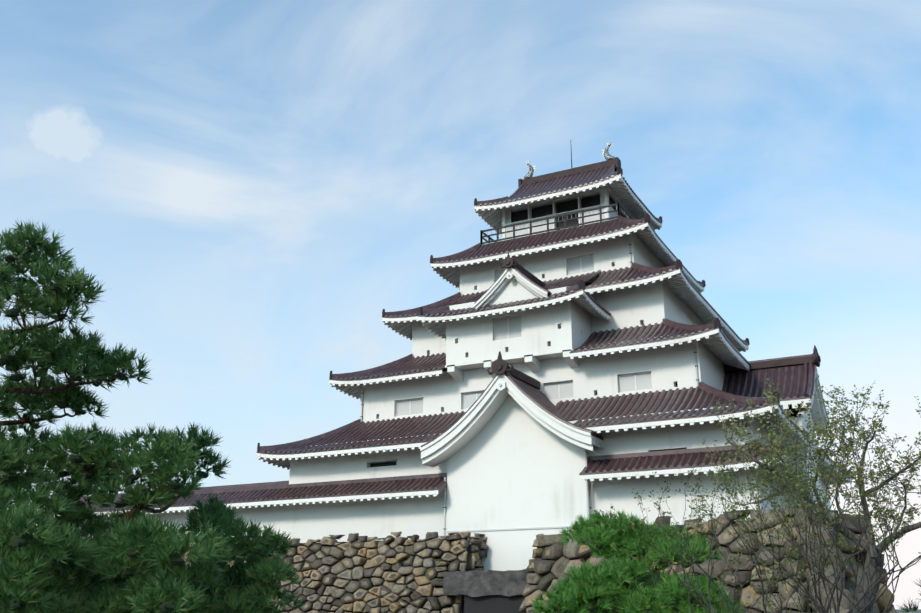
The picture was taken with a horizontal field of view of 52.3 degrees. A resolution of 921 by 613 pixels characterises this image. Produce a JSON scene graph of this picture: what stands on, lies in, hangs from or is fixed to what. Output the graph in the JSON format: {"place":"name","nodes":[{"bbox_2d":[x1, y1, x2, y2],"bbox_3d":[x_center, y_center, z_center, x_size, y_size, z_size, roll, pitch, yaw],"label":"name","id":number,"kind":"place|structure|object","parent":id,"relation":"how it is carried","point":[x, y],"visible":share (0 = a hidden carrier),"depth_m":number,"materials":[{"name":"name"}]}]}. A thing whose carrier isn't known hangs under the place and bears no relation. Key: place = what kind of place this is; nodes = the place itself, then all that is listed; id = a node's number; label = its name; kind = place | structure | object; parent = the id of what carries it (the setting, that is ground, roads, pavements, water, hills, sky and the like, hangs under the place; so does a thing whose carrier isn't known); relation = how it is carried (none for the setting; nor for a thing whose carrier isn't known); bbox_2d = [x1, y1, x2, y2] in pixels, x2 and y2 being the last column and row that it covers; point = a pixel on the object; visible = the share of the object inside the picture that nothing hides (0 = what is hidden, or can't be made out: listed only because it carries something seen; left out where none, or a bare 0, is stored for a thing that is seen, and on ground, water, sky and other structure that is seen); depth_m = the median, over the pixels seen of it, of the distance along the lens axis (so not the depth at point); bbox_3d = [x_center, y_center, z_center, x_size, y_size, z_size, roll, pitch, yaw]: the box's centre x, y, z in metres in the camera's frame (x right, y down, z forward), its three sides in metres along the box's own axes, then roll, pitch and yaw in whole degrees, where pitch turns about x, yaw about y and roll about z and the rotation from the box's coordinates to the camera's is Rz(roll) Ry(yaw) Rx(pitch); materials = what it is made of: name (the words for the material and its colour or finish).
{"place":"outdoors","nodes":[
{"label":"outdoors","id":0,"kind":"place"},
{"bbox_2d":[0,0,920,608],"label":"sky","id":1,"kind":"structure","parent":0,"point":[249,186],"materials":[{"name":"blue"}]},
{"bbox_2d":[895,609,920,612],"bbox_3d":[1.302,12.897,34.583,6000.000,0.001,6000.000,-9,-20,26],"label":"ground","id":2,"kind":"structure","parent":0,"point":[910,611],"depth_m":586.94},
{"bbox_2d":[0,218,306,612],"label":"pine tree","id":3,"kind":"object","parent":2,"relation":"on","point":[50,563],"visible":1,"depth_m":8.91,"materials":[{"name":"green plant"}]},
{"bbox_2d":[52,142,850,612],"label":"castle keep","id":4,"kind":"structure","parent":2,"relation":"on","point":[578,344],"depth_m":38.80,"materials":[{"name":"paint"}]},
{"bbox_2d":[140,502,896,612],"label":"stone base","id":5,"kind":"object","parent":2,"relation":"on","point":[432,572],"visible":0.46,"depth_m":33.23,"materials":[{"name":"brown"}]},
{"bbox_2d":[531,509,744,612],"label":"pine shrub","id":6,"kind":"object","parent":2,"relation":"on","point":[621,586],"visible":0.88,"depth_m":17.09,"materials":[{"name":"green plant"}]},
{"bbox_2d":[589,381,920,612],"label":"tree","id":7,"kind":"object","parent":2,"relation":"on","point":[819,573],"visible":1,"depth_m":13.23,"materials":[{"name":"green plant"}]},
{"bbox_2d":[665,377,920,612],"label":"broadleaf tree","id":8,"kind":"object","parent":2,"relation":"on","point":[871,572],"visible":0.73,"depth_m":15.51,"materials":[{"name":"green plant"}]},
{"bbox_2d":[898,579,920,611],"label":"tree","id":9,"kind":"object","parent":2,"relation":"on","point":[914,608],"visible":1,"depth_m":6.56,"materials":[{"name":"green plant"}]}
]}

